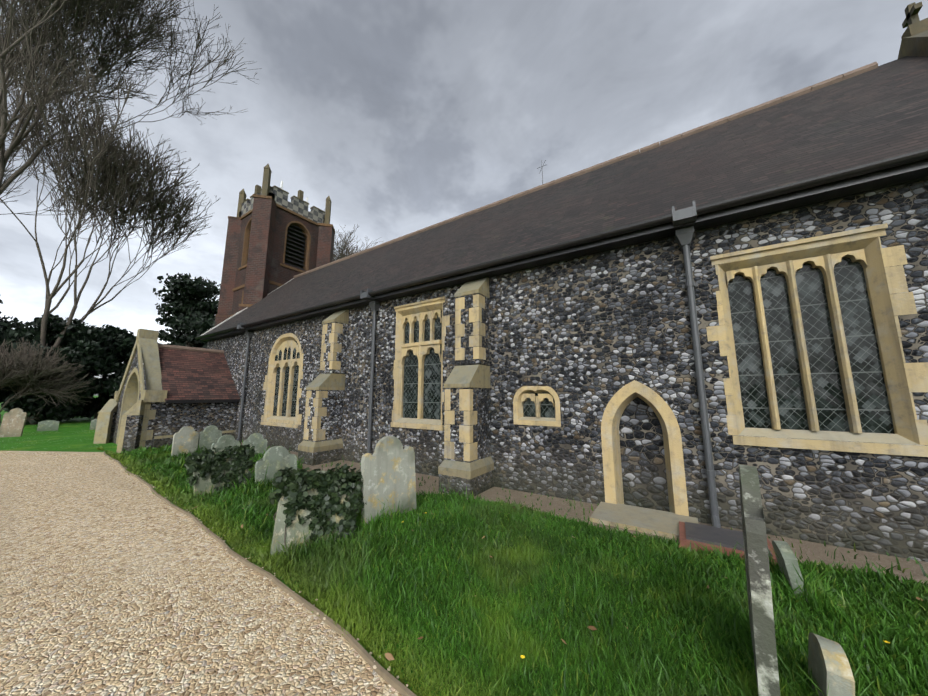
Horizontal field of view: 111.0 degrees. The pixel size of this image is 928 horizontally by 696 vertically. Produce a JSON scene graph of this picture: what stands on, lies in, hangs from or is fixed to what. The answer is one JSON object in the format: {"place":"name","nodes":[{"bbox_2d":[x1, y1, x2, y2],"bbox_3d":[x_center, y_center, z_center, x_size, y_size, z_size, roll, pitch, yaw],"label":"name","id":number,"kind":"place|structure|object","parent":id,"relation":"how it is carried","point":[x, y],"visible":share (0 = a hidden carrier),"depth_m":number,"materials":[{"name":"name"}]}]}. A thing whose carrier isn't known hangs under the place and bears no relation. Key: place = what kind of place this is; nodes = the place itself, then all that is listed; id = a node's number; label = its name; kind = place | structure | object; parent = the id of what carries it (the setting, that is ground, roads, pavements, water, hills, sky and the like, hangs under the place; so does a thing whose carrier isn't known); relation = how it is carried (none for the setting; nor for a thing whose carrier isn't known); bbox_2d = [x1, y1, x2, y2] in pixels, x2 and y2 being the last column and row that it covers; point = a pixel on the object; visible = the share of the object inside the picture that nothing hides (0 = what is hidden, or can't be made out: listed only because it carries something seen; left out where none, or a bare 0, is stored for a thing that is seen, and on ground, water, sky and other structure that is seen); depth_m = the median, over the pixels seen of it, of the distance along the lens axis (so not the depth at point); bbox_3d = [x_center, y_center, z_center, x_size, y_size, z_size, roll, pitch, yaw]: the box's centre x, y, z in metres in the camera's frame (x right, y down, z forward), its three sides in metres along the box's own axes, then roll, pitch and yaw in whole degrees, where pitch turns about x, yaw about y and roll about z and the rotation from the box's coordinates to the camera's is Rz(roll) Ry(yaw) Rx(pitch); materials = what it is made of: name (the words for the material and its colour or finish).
{"place":"outdoors","nodes":[
{"label":"outdoors","id":0,"kind":"place"},
{"bbox_2d":[158,344,223,353],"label":"porch roof ridge","id":1,"kind":"structure","parent":0,"point":[189,348],"depth_m":11.88,"materials":[{"name":"tile"}]},
{"bbox_2d":[0,451,401,695],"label":"gravel path","id":2,"kind":"structure","parent":0,"point":[108,587],"depth_m":2.47,"materials":[{"name":"beige gravel"}]},
{"bbox_2d":[215,164,334,325],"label":"tower","id":3,"kind":"structure","parent":0,"point":[275,238],"depth_m":17.35,"materials":[{"name":"brick"}]},
{"bbox_2d":[0,396,927,695],"bbox_3d":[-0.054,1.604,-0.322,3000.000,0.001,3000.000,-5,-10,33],"label":"ground","id":4,"kind":"structure","parent":0,"point":[74,434],"depth_m":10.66,"materials":[{"name":"green plant"}]},
{"bbox_2d":[0,408,26,436],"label":"headstone","id":5,"kind":"object","parent":4,"relation":"on","point":[13,422],"visible":0.98,"depth_m":12.70,"materials":[{"name":"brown stone"}]},
{"bbox_2d":[0,299,50,401],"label":"shrub","id":6,"kind":"object","parent":4,"relation":"on","point":[15,323],"visible":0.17,"depth_m":18.70,"materials":[{"name":"green plant"}]},
{"bbox_2d":[0,337,96,419],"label":"bare shrub","id":7,"kind":"object","parent":4,"relation":"on","point":[19,366],"visible":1,"depth_m":16.66,"materials":[{"name":"brown plant"}]},
{"bbox_2d":[37,420,59,430],"bbox_3d":[-19.251,3.621,14.774,0.100,0.540,0.600,-8,-11,43],"label":"headstone","id":8,"kind":"object","parent":4,"relation":"on","point":[49,425],"visible":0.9,"depth_m":14.75,"materials":[{"name":"grey stone"}]},
{"bbox_2d":[0,103,102,217],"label":"tree","id":9,"kind":"object","parent":4,"relation":"on","point":[9,163],"visible":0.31,"depth_m":26.13,"materials":[{"name":"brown plant"}]},
{"bbox_2d":[0,314,121,420],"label":"shrub","id":10,"kind":"object","parent":4,"relation":"on","point":[78,344],"visible":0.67,"depth_m":18.92,"materials":[{"name":"green plant"}]},
{"bbox_2d":[90,419,96,429],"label":"headstone","id":11,"kind":"object","parent":4,"relation":"on","point":[93,424],"visible":0.29,"depth_m":15.26,"materials":[{"name":"grey stone"}]},
{"bbox_2d":[66,324,136,420],"bbox_3d":[-25.023,1.647,22.369,6.237,6.676,6.218,-5,-10,33],"label":"shrub","id":12,"kind":"object","parent":4,"relation":"on","point":[117,340],"visible":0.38,"depth_m":21.80,"materials":[{"name":"green plant"}]},
{"bbox_2d":[0,7,217,424],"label":"lime tree","id":13,"kind":"object","parent":4,"relation":"on","point":[115,180],"visible":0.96,"depth_m":21.00,"materials":[{"name":"brown plant"}]},
{"bbox_2d":[0,0,261,194],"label":"bare tree","id":14,"kind":"object","parent":4,"relation":"on","point":[56,11],"visible":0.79,"depth_m":22.18,"materials":[{"name":"brown plant"}]},
{"bbox_2d":[101,342,187,398],"bbox_3d":[-21.783,2.318,22.838,4.001,5.657,5.814,-3,-9,20],"label":"shrub","id":15,"kind":"object","parent":4,"relation":"on","point":[112,383],"depth_m":20.45,"materials":[{"name":"green plant"}]},
{"bbox_2d":[93,329,237,452],"bbox_3d":[-10.459,1.393,11.426,3.740,3.850,2.874,-5,-10,33],"label":"porch","id":16,"kind":"object","parent":4,"relation":"on","point":[136,412],"visible":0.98,"depth_m":10.44,"materials":[{"name":"stone"}]},
{"bbox_2d":[158,348,239,400],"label":"porch roof","id":17,"kind":"structure","parent":16,"relation":"on","point":[190,375],"depth_m":11.21,"materials":[{"name":"red tile"}]},
{"bbox_2d":[164,399,238,402],"bbox_3d":[-10.242,1.926,11.683,3.840,0.110,1.980,-5,-10,33],"label":"gutter","id":18,"kind":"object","parent":16,"relation":"attached to","point":[204,401],"depth_m":10.63,"materials":[{"name":"black metal"}]},
{"bbox_2d":[120,273,220,360],"bbox_3d":[-22.637,-0.249,25.839,8.474,11.326,8.210,-5,-10,33],"label":"evergreen tree","id":19,"kind":"object","parent":4,"relation":"on","point":[188,311],"visible":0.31,"depth_m":25.73,"materials":[{"name":"green plant"}]},
{"bbox_2d":[171,426,198,456],"bbox_3d":[-7.489,2.544,8.579,0.120,0.863,0.520,-5,-10,33],"label":"headstone","id":20,"kind":"object","parent":4,"relation":"on","point":[185,438],"visible":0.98,"depth_m":8.55,"materials":[{"name":"stone"}]},
{"bbox_2d":[197,425,221,450],"bbox_3d":[-7.194,2.622,9.036,0.134,0.844,0.520,-5,-10,33],"label":"headstone","id":21,"kind":"object","parent":4,"relation":"on","point":[210,435],"visible":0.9,"depth_m":8.99,"materials":[{"name":"grey stone"}]},
{"bbox_2d":[193,449,249,496],"bbox_3d":[-4.105,2.148,5.430,0.296,0.812,0.780,-7,-11,41],"label":"gravestone","id":22,"kind":"object","parent":4,"relation":"on","point":[201,486],"visible":0.15,"depth_m":5.20,"materials":[{"name":"stone"}]},
{"bbox_2d":[184,443,255,493],"bbox_3d":[-4.146,2.111,5.423,0.490,0.873,0.986,-7,-11,40],"label":"ivy","id":23,"kind":"object","parent":22,"relation":"attached to","point":[204,464],"visible":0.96,"depth_m":5.37,"materials":[{"name":"green plant"}]},
{"bbox_2d":[210,435,239,452],"bbox_3d":[-5.905,2.515,7.900,0.128,0.724,0.580,-6,-10,35],"label":"headstone","id":24,"kind":"object","parent":4,"relation":"on","point":[222,442],"visible":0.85,"depth_m":7.88,"materials":[{"name":"grey stone"}]},
{"bbox_2d":[242,433,266,454],"bbox_3d":[-5.537,2.615,8.433,0.187,0.719,0.584,-6,-11,37],"label":"headstone","id":25,"kind":"object","parent":4,"relation":"on","point":[258,441],"visible":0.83,"depth_m":8.47,"materials":[{"name":"grey stone"}]},
{"bbox_2d":[104,451,416,695],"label":"path edging","id":26,"kind":"object","parent":4,"relation":"on","point":[389,678],"visible":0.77,"depth_m":2.48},
{"bbox_2d":[255,446,296,484],"bbox_3d":[-3.443,2.211,5.880,0.169,0.787,0.713,-7,-11,38],"label":"headstone","id":27,"kind":"object","parent":4,"relation":"on","point":[276,458],"visible":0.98,"depth_m":5.82,"materials":[{"name":"grey stone"}]},
{"bbox_2d":[270,470,352,555],"bbox_3d":[-1.712,1.894,3.656,0.868,0.869,0.479,6,-10,-34],"label":"gravestone","id":28,"kind":"object","parent":4,"relation":"on","point":[295,528],"visible":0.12,"depth_m":3.44,"materials":[{"name":"stone"}]},
{"bbox_2d":[268,463,366,549],"bbox_3d":[-1.683,1.850,3.749,1.059,0.970,0.617,6,-10,-34],"label":"ivy","id":29,"kind":"object","parent":28,"relation":"attached to","point":[287,482],"visible":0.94,"depth_m":3.65,"materials":[{"name":"green plant"}]},
{"bbox_2d":[324,209,381,260],"bbox_3d":[-16.473,-4.203,39.467,18.509,23.114,15.846,-5,-10,33],"label":"tree","id":30,"kind":"object","parent":4,"relation":"on","point":[342,248],"visible":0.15,"depth_m":37.82,"materials":[{"name":"brown plant"}]},
{"bbox_2d":[361,436,416,525],"bbox_3d":[-0.994,1.776,4.284,0.810,1.156,0.150,8,-12,-44],"label":"headstone","id":31,"kind":"object","parent":4,"relation":"on","point":[388,469],"visible":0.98,"depth_m":4.23,"materials":[{"name":"stone"}]},
{"bbox_2d":[130,464,922,686],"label":"ground litter","id":32,"kind":"object","parent":4,"relation":"on","point":[388,656],"visible":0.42,"depth_m":2.44,"materials":[{"name":"brown plant"}]},
{"bbox_2d":[207,179,927,561],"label":"church wall","id":33,"kind":"structure","parent":4,"relation":"on","point":[573,379],"depth_m":4.52,"materials":[{"name":"stone"}]},
{"bbox_2d":[236,201,720,527],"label":"downpipes","id":34,"kind":"object","parent":33,"relation":"attached to","point":[684,237],"visible":0.88,"depth_m":4.32,"materials":[{"name":"metal"}]},
{"bbox_2d":[195,148,927,341],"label":"gutter","id":35,"kind":"object","parent":33,"relation":"attached to","point":[903,169],"visible":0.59,"depth_m":4.52,"materials":[{"name":"black metal"}]},
{"bbox_2d":[200,56,927,335],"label":"church roof","id":36,"kind":"structure","parent":33,"relation":"on","point":[879,113],"depth_m":6.00,"materials":[{"name":"tile"}]},
{"bbox_2d":[293,62,877,277],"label":"ridge tiles","id":37,"kind":"object","parent":36,"relation":"on","point":[841,77],"visible":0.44,"depth_m":8.22,"materials":[{"name":"tile"}]},
{"bbox_2d":[240,442,927,583],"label":"earth strip","id":38,"kind":"object","parent":4,"relation":"on","point":[818,549],"visible":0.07,"depth_m":3.90,"materials":[{"name":"brown soil"}]},
{"bbox_2d":[679,521,777,564],"bbox_3d":[2.811,2.097,3.448,0.800,0.125,0.600,-5,-10,33],"label":"drain gully","id":39,"kind":"object","parent":4,"relation":"on","point":[706,535],"visible":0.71,"depth_m":3.40,"materials":[{"name":"concrete"}]},
{"bbox_2d":[739,464,779,695],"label":"gravestone","id":40,"kind":"object","parent":4,"relation":"on","point":[760,605],"visible":1,"depth_m":1.65,"materials":[{"name":"stone"}]},
{"bbox_2d":[772,541,807,601],"bbox_3d":[2.722,1.874,2.658,0.150,0.467,0.324,-5,-10,33],"label":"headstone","id":41,"kind":"object","parent":4,"relation":"on","point":[786,559],"visible":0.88,"depth_m":2.57,"materials":[{"name":"grey stone"}]},
{"bbox_2d":[808,633,854,695],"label":"gravestone","id":42,"kind":"object","parent":4,"relation":"on","point":[828,662],"visible":0.98,"depth_m":1.59,"materials":[{"name":"stone"}]},
{"bbox_2d":[0,0,927,395],"label":"sky","id":43,"kind":"structure","parent":0,"point":[411,116],"materials":[{"name":"grey"}]},
{"bbox_3d":[0.590,-2.498,13.036,21.120,5.494,0.060,-5,35,33],"label":"nave roof","id":44,"kind":"object","parent":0,"visible":0},
{"bbox_2d":[898,1,927,58],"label":"finial","id":45,"kind":"object","parent":44,"relation":"attached to","point":[914,40],"visible":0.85,"depth_m":5.93,"materials":[{"name":"stone"}]}
]}

